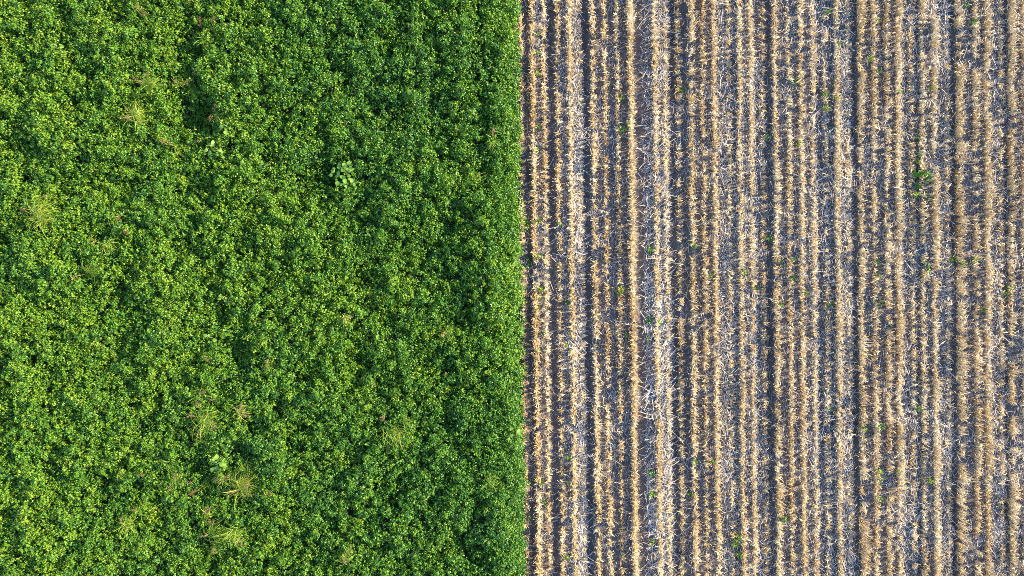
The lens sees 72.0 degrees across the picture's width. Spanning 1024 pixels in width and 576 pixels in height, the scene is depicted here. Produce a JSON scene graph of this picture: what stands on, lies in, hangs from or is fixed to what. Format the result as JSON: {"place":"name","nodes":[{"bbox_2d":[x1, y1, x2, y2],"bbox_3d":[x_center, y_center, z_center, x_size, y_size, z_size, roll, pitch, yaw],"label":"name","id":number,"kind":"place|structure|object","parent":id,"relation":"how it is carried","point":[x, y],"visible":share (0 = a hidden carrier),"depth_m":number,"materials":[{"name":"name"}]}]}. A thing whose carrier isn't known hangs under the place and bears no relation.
{"place":"outdoors","nodes":[
{"label":"outdoors","id":0,"kind":"place"},
{"bbox_2d":[0,0,1023,575],"bbox_3d":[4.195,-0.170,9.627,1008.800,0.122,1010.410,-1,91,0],"label":"ground","id":1,"kind":"structure","parent":0,"point":[682,312],"depth_m":9.61,"materials":[{"name":"soil"}]},
{"bbox_2d":[203,334,217,342],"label":"broadleaf weed","id":2,"kind":"object","parent":1,"relation":"on","point":[208,335],"visible":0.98,"depth_m":9.18,"materials":[{"name":"green plant"}]},
{"bbox_2d":[204,140,224,158],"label":"broadleaf weed","id":3,"kind":"object","parent":1,"relation":"on","point":[211,144],"visible":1,"depth_m":9.14,"materials":[{"name":"green plant"}]},
{"bbox_2d":[210,454,226,471],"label":"broadleaf weed","id":4,"kind":"object","parent":1,"relation":"on","point":[223,463],"visible":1,"depth_m":9.13,"materials":[{"name":"green plant"}]},
{"bbox_2d":[217,294,229,303],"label":"broadleaf weed","id":5,"kind":"object","parent":1,"relation":"on","point":[227,301],"visible":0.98,"depth_m":9.25,"materials":[{"name":"green plant"}]},
{"bbox_2d":[218,122,237,134],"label":"broadleaf weed","id":6,"kind":"object","parent":1,"relation":"on","point":[225,129],"visible":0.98,"depth_m":9.11,"materials":[{"name":"green plant"}]},
{"bbox_2d":[0,0,528,575],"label":"crop","id":7,"kind":"object","parent":1,"relation":"on","point":[500,166],"depth_m":9.25,"materials":[{"name":"green plant"}]},
{"bbox_2d":[25,195,47,212],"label":"grass weed","id":8,"kind":"object","parent":7,"relation":"on","point":[37,200],"depth_m":9.11,"materials":[{"name":"green plant"}]},
{"bbox_2d":[20,197,61,241],"bbox_3d":[-6.122,-0.900,9.077,0.605,0.366,0.610,-1,91,0],"label":"grass weed","id":9,"kind":"object","parent":7,"relation":"on","point":[39,213],"depth_m":9.12,"materials":[{"name":"green plant"}]},
{"bbox_2d":[71,256,104,281],"bbox_3d":[-5.548,-0.221,9.229,0.380,0.276,0.389,-1,91,0],"label":"grass weed","id":10,"kind":"object","parent":7,"relation":"on","point":[91,269],"depth_m":9.22,"materials":[{"name":"green plant"}]},
{"bbox_2d":[91,238,114,253],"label":"grass weed","id":11,"kind":"object","parent":7,"relation":"on","point":[106,245],"depth_m":9.16,"materials":[{"name":"green plant"}]},
{"bbox_2d":[107,214,127,234],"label":"grass weed","id":12,"kind":"object","parent":7,"relation":"on","point":[126,231],"depth_m":9.09,"materials":[{"name":"green plant"}]},
{"bbox_2d":[113,513,136,535],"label":"grass weed","id":13,"kind":"object","parent":7,"relation":"on","point":[128,526],"depth_m":9.22,"materials":[{"name":"green plant"}]},
{"bbox_2d":[113,468,143,479],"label":"grass weed","id":14,"kind":"object","parent":7,"relation":"on","point":[120,475],"depth_m":9.21,"materials":[{"name":"green plant"}]},
{"bbox_2d":[122,101,153,130],"bbox_3d":[-4.846,-2.228,9.097,0.395,0.284,0.401,-1,91,0],"label":"grass weed","id":15,"kind":"object","parent":7,"relation":"on","point":[137,113],"depth_m":9.11,"materials":[{"name":"green plant"}]},
{"bbox_2d":[128,534,148,550],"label":"grass weed","id":16,"kind":"object","parent":7,"relation":"on","point":[141,542],"depth_m":9.23,"materials":[{"name":"green plant"}]},
{"bbox_2d":[134,3,146,14],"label":"grass weed","id":17,"kind":"object","parent":7,"relation":"on","point":[138,8],"depth_m":9.01,"materials":[{"name":"green plant"}]},
{"bbox_2d":[130,496,161,525],"bbox_3d":[-4.760,2.843,9.171,0.404,0.324,0.455,-41,91,0],"label":"grass weed","id":18,"kind":"object","parent":7,"relation":"on","point":[134,510],"depth_m":9.19,"materials":[{"name":"green plant"}]},
{"bbox_2d":[132,71,162,94],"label":"grass weed","id":19,"kind":"object","parent":7,"relation":"on","point":[149,83],"depth_m":9.13,"materials":[{"name":"green plant"}]},
{"bbox_2d":[162,454,178,472],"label":"grass weed","id":20,"kind":"object","parent":7,"relation":"on","point":[169,463],"depth_m":9.20,"materials":[{"name":"green plant"}]},
{"bbox_2d":[167,471,191,490],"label":"grass weed","id":21,"kind":"object","parent":7,"relation":"on","point":[175,479],"depth_m":9.16,"materials":[{"name":"green plant"}]},
{"bbox_2d":[161,137,198,156],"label":"grass weed","id":22,"kind":"object","parent":7,"relation":"on","point":[177,148],"depth_m":9.23,"materials":[{"name":"green plant"}]},
{"bbox_2d":[171,68,197,99],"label":"grass weed","id":23,"kind":"object","parent":7,"relation":"on","point":[188,86],"depth_m":9.26,"materials":[{"name":"green plant"}]},
{"bbox_2d":[186,387,215,402],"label":"grass weed","id":24,"kind":"object","parent":7,"relation":"on","point":[203,392],"depth_m":9.13,"materials":[{"name":"green plant"}]},
{"bbox_2d":[194,430,208,444],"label":"grass weed","id":25,"kind":"object","parent":7,"relation":"on","point":[198,441],"depth_m":9.25,"materials":[{"name":"green plant"}]},
{"bbox_2d":[190,479,213,494],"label":"grass weed","id":26,"kind":"object","parent":7,"relation":"on","point":[204,486],"depth_m":9.33,"materials":[{"name":"green plant"}]},
{"bbox_2d":[186,400,220,440],"bbox_3d":[-4.018,1.740,9.137,0.525,0.371,0.598,-43,90,0],"label":"grass weed","id":27,"kind":"object","parent":7,"relation":"on","point":[205,416],"depth_m":9.15,"materials":[{"name":"green plant"}]},
{"bbox_2d":[193,15,214,49],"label":"grass weed","id":28,"kind":"object","parent":7,"relation":"on","point":[200,20],"depth_m":9.11,"materials":[{"name":"green plant"}]},
{"bbox_2d":[199,351,214,363],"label":"grass weed","id":29,"kind":"object","parent":7,"relation":"on","point":[205,356],"depth_m":9.20,"materials":[{"name":"green plant"}]},
{"bbox_2d":[201,502,219,523],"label":"grass weed","id":30,"kind":"object","parent":7,"relation":"on","point":[203,510],"depth_m":9.23,"materials":[{"name":"green plant"}]},
{"bbox_2d":[205,104,219,127],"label":"grass weed","id":31,"kind":"object","parent":7,"relation":"on","point":[215,106],"depth_m":9.20,"materials":[{"name":"green plant"}]},
{"bbox_2d":[199,518,226,543],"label":"grass weed","id":32,"kind":"object","parent":7,"relation":"on","point":[212,533],"depth_m":9.26,"materials":[{"name":"green plant"}]},
{"bbox_2d":[207,538,225,558],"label":"grass weed","id":33,"kind":"object","parent":7,"relation":"on","point":[213,549],"depth_m":9.31,"materials":[{"name":"green plant"}]},
{"bbox_2d":[214,472,230,488],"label":"grass weed","id":34,"kind":"object","parent":7,"relation":"on","point":[222,480],"depth_m":9.21,"materials":[{"name":"green plant"}]},
{"bbox_2d":[213,517,249,549],"bbox_3d":[-3.597,3.214,9.124,0.414,0.302,0.462,44,90,0],"label":"grass weed","id":35,"kind":"object","parent":7,"relation":"on","point":[235,535],"depth_m":9.14,"materials":[{"name":"green plant"}]},
{"bbox_2d":[229,403,249,421],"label":"grass weed","id":36,"kind":"object","parent":7,"relation":"on","point":[238,411],"depth_m":9.17,"materials":[{"name":"green plant"}]},
{"bbox_2d":[224,470,259,509],"bbox_3d":[-3.512,2.605,9.183,0.558,0.392,0.521,-1,91,0],"label":"grass weed","id":37,"kind":"object","parent":7,"relation":"on","point":[243,485],"depth_m":9.21,"materials":[{"name":"green plant"}]},
{"bbox_2d":[234,458,254,475],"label":"grass weed","id":38,"kind":"object","parent":7,"relation":"on","point":[244,469],"depth_m":9.26,"materials":[{"name":"green plant"}]},
{"bbox_2d":[260,490,271,500],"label":"grass weed","id":39,"kind":"object","parent":7,"relation":"on","point":[268,491],"depth_m":9.14,"materials":[{"name":"green plant"}]},
{"bbox_2d":[264,359,271,370],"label":"grass weed","id":40,"kind":"object","parent":7,"relation":"on","point":[266,362],"depth_m":9.15,"materials":[{"name":"green plant"}]},
{"bbox_2d":[336,547,354,567],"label":"grass weed","id":41,"kind":"object","parent":7,"relation":"on","point":[343,557],"depth_m":9.14,"materials":[{"name":"green plant"}]},
{"bbox_2d":[339,313,351,326],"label":"grass weed","id":42,"kind":"object","parent":7,"relation":"on","point":[347,318],"depth_m":9.12,"materials":[{"name":"green plant"}]},
{"bbox_2d":[376,416,414,452],"bbox_3d":[-1.445,1.921,9.176,0.590,0.368,0.622,-1,91,0],"label":"grass weed","id":43,"kind":"object","parent":7,"relation":"on","point":[394,437],"depth_m":9.18,"materials":[{"name":"green plant"}]},
{"bbox_2d":[402,415,410,430],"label":"grass weed","id":44,"kind":"object","parent":7,"relation":"on","point":[406,422],"depth_m":9.18,"materials":[{"name":"green plant"}]},
{"bbox_2d":[441,326,452,337],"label":"grass weed","id":45,"kind":"object","parent":7,"relation":"on","point":[449,333],"depth_m":9.21,"materials":[{"name":"green plant"}]},
{"bbox_2d":[471,172,486,185],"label":"grass weed","id":46,"kind":"object","parent":7,"relation":"on","point":[479,177],"depth_m":9.19,"materials":[{"name":"green plant"}]},
{"bbox_2d":[486,474,498,488],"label":"grass weed","id":47,"kind":"object","parent":7,"relation":"on","point":[492,481],"depth_m":9.15,"materials":[{"name":"green plant"}]},
{"bbox_2d":[486,128,499,152],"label":"grass weed","id":48,"kind":"object","parent":7,"relation":"on","point":[493,131],"depth_m":9.17,"materials":[{"name":"green plant"}]},
{"bbox_2d":[328,161,358,187],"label":"broadleaf weed","id":49,"kind":"object","parent":1,"relation":"on","point":[349,170],"visible":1,"depth_m":9.08,"materials":[{"name":"green plant"}]},
{"bbox_2d":[506,426,522,444],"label":"broadleaf weed","id":50,"kind":"object","parent":1,"relation":"on","point":[518,432],"visible":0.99,"depth_m":9.23,"materials":[{"name":"green plant"}]},
{"bbox_2d":[516,0,530,575],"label":"stubble row","id":51,"kind":"object","parent":1,"relation":"on","point":[524,293],"visible":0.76,"depth_m":9.54,"materials":[{"name":"plant"}]},
{"bbox_2d":[526,0,547,575],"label":"stubble row","id":52,"kind":"object","parent":1,"relation":"on","point":[535,301],"visible":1,"depth_m":9.51,"materials":[{"name":"plant"}]},
{"bbox_2d":[538,0,554,570],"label":"stubble row","id":53,"kind":"object","parent":1,"relation":"on","point":[547,473],"visible":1,"depth_m":9.54,"materials":[{"name":"plant"}]},
{"bbox_2d":[552,0,567,575],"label":"stubble row","id":54,"kind":"object","parent":1,"relation":"on","point":[562,496],"visible":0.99,"depth_m":9.54,"materials":[{"name":"plant"}]},
{"bbox_2d":[562,0,581,575],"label":"stubble row","id":55,"kind":"object","parent":1,"relation":"on","point":[568,36],"visible":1,"depth_m":9.52,"materials":[{"name":"plant"}]},
{"bbox_2d":[574,0,587,575],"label":"stubble row","id":56,"kind":"object","parent":1,"relation":"on","point":[580,179],"visible":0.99,"depth_m":9.58,"materials":[{"name":"plant"}]},
{"bbox_2d":[584,0,604,575],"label":"stubble row","id":57,"kind":"object","parent":1,"relation":"on","point":[596,369],"visible":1,"depth_m":9.52,"materials":[{"name":"plant"}]},
{"bbox_2d":[596,0,617,575],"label":"stubble row","id":58,"kind":"object","parent":1,"relation":"on","point":[607,261],"visible":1,"depth_m":9.54,"materials":[{"name":"plant"}]},
{"bbox_2d":[610,0,628,575],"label":"stubble row","id":59,"kind":"object","parent":1,"relation":"on","point":[618,216],"visible":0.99,"depth_m":9.53,"materials":[{"name":"plant"}]},
{"bbox_2d":[622,0,642,575],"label":"stubble row","id":60,"kind":"object","parent":1,"relation":"on","point":[632,353],"visible":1,"depth_m":9.50,"materials":[{"name":"plant"}]},
{"bbox_2d":[646,0,665,575],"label":"stubble row","id":61,"kind":"object","parent":1,"relation":"on","point":[656,356],"visible":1,"depth_m":9.52,"materials":[{"name":"plant"}]},
{"bbox_2d":[660,5,674,575],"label":"stubble row","id":62,"kind":"object","parent":1,"relation":"on","point":[670,539],"visible":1,"depth_m":9.55,"materials":[{"name":"plant"}]},
{"bbox_2d":[671,0,688,575],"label":"stubble row","id":63,"kind":"object","parent":1,"relation":"on","point":[680,329],"visible":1,"depth_m":9.57,"materials":[{"name":"plant"}]},
{"bbox_2d":[682,0,707,575],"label":"stubble row","id":64,"kind":"object","parent":1,"relation":"on","point":[692,282],"visible":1,"depth_m":9.52,"materials":[{"name":"plant"}]},
{"bbox_2d":[697,0,712,575],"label":"stubble row","id":65,"kind":"object","parent":1,"relation":"on","point":[703,219],"visible":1,"depth_m":9.53,"materials":[{"name":"plant"}]},
{"bbox_2d":[708,0,724,575],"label":"stubble row","id":66,"kind":"object","parent":1,"relation":"on","point":[715,253],"visible":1,"depth_m":9.53,"materials":[{"name":"plant"}]},
{"bbox_2d":[723,1,737,575],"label":"stubble row","id":67,"kind":"object","parent":1,"relation":"on","point":[733,532],"visible":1,"depth_m":9.56,"materials":[{"name":"plant"}]},
{"bbox_2d":[731,534,742,541],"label":"weed seedling","id":68,"kind":"object","parent":1,"relation":"on","point":[739,538],"visible":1,"depth_m":9.57,"materials":[{"name":"green plant"}]},
{"bbox_2d":[733,0,751,575],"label":"stubble row","id":69,"kind":"object","parent":1,"relation":"on","point":[740,250],"visible":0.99,"depth_m":9.54,"materials":[{"name":"plant"}]},
{"bbox_2d":[745,0,760,575],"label":"stubble row","id":70,"kind":"object","parent":1,"relation":"on","point":[751,178],"visible":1,"depth_m":9.54,"materials":[{"name":"plant"}]},
{"bbox_2d":[756,1,771,575],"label":"stubble row","id":71,"kind":"object","parent":1,"relation":"on","point":[761,10],"visible":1,"depth_m":9.59,"materials":[{"name":"plant"}]},
{"bbox_2d":[765,235,771,242],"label":"weed seedling","id":72,"kind":"object","parent":1,"relation":"on","point":[769,236],"visible":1,"depth_m":9.55,"materials":[{"name":"green plant"}]},
{"bbox_2d":[517,0,1023,575],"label":"loose straw","id":73,"kind":"object","parent":1,"relation":"on","point":[649,198],"visible":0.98,"depth_m":9.59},
{"bbox_2d":[768,0,790,575],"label":"stubble row","id":74,"kind":"object","parent":1,"relation":"on","point":[779,509],"visible":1,"depth_m":9.54,"materials":[{"name":"plant"}]},
{"bbox_2d":[782,6,797,574],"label":"stubble row","id":75,"kind":"object","parent":1,"relation":"on","point":[792,402],"visible":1,"depth_m":9.54,"materials":[{"name":"plant"}]},
{"bbox_2d":[795,0,811,575],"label":"stubble row","id":76,"kind":"object","parent":1,"relation":"on","point":[802,282],"visible":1,"depth_m":9.54,"materials":[{"name":"plant"}]},
{"bbox_2d":[807,5,820,575],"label":"stubble row","id":77,"kind":"object","parent":1,"relation":"on","point":[812,119],"visible":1,"depth_m":9.56,"materials":[{"name":"plant"}]},
{"bbox_2d":[820,13,832,575],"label":"stubble row","id":78,"kind":"object","parent":1,"relation":"on","point":[825,322],"visible":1,"depth_m":9.58,"materials":[{"name":"plant"}]},
{"bbox_2d":[832,0,849,575],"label":"stubble row","id":79,"kind":"object","parent":1,"relation":"on","point":[839,322],"visible":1,"depth_m":9.54,"materials":[{"name":"plant"}]},
{"bbox_2d":[843,0,855,575],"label":"stubble row","id":80,"kind":"object","parent":1,"relation":"on","point":[846,273],"visible":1,"depth_m":9.58,"materials":[{"name":"plant"}]},
{"bbox_2d":[853,0,874,575],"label":"stubble row","id":81,"kind":"object","parent":1,"relation":"on","point":[862,527],"visible":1,"depth_m":9.54,"materials":[{"name":"plant"}]},
{"bbox_2d":[868,0,882,575],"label":"stubble row","id":82,"kind":"object","parent":1,"relation":"on","point":[873,191],"visible":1,"depth_m":9.54,"materials":[{"name":"plant"}]},
{"bbox_2d":[879,0,896,575],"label":"stubble row","id":83,"kind":"object","parent":1,"relation":"on","point":[888,283],"visible":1,"depth_m":9.53,"materials":[{"name":"plant"}]},
{"bbox_2d":[890,0,910,575],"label":"stubble row","id":84,"kind":"object","parent":1,"relation":"on","point":[900,320],"visible":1,"depth_m":9.53,"materials":[{"name":"plant"}]},
{"bbox_2d":[905,0,920,568],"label":"stubble row","id":85,"kind":"object","parent":1,"relation":"on","point":[913,302],"visible":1,"depth_m":9.57,"materials":[{"name":"plant"}]},
{"bbox_2d":[910,171,923,178],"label":"weed seedling","id":86,"kind":"object","parent":1,"relation":"on","point":[915,173],"visible":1,"depth_m":9.53,"materials":[{"name":"green plant"}]},
{"bbox_2d":[914,182,921,188],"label":"weed seedling","id":87,"kind":"object","parent":1,"relation":"on","point":[918,186],"visible":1,"depth_m":9.52,"materials":[{"name":"green plant"}]},
{"bbox_2d":[916,0,930,575],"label":"stubble row","id":88,"kind":"object","parent":1,"relation":"on","point":[922,289],"visible":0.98,"depth_m":9.56,"materials":[{"name":"plant"}]},
{"bbox_2d":[929,15,944,575],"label":"stubble row","id":89,"kind":"object","parent":1,"relation":"on","point":[937,469],"visible":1,"depth_m":9.54,"materials":[{"name":"plant"}]},
{"bbox_2d":[941,0,954,575],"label":"stubble row","id":90,"kind":"object","parent":1,"relation":"on","point":[948,289],"visible":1,"depth_m":9.58,"materials":[{"name":"plant"}]},
{"bbox_2d":[952,0,976,575],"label":"stubble row","id":91,"kind":"object","parent":1,"relation":"on","point":[960,362],"visible":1,"depth_m":9.54,"materials":[{"name":"plant"}]},
{"bbox_2d":[969,0,988,575],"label":"stubble row","id":92,"kind":"object","parent":1,"relation":"on","point":[976,282],"visible":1,"depth_m":9.54,"materials":[{"name":"plant"}]},
{"bbox_2d":[981,0,999,575],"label":"stubble row","id":93,"kind":"object","parent":1,"relation":"on","point":[988,25],"visible":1,"depth_m":9.53,"materials":[{"name":"plant"}]},
{"bbox_2d":[994,1,1007,575],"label":"stubble row","id":94,"kind":"object","parent":1,"relation":"on","point":[1000,229],"visible":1,"depth_m":9.57,"materials":[{"name":"plant"}]},
{"bbox_2d":[1002,0,1022,575],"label":"stubble row","id":95,"kind":"object","parent":1,"relation":"on","point":[1013,504],"visible":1,"depth_m":9.55,"materials":[{"name":"plant"}]},
{"bbox_2d":[1017,0,1023,574],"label":"stubble row","id":96,"kind":"object","parent":1,"relation":"on","point":[1022,180],"visible":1,"depth_m":9.56,"materials":[{"name":"plant"}]}
]}

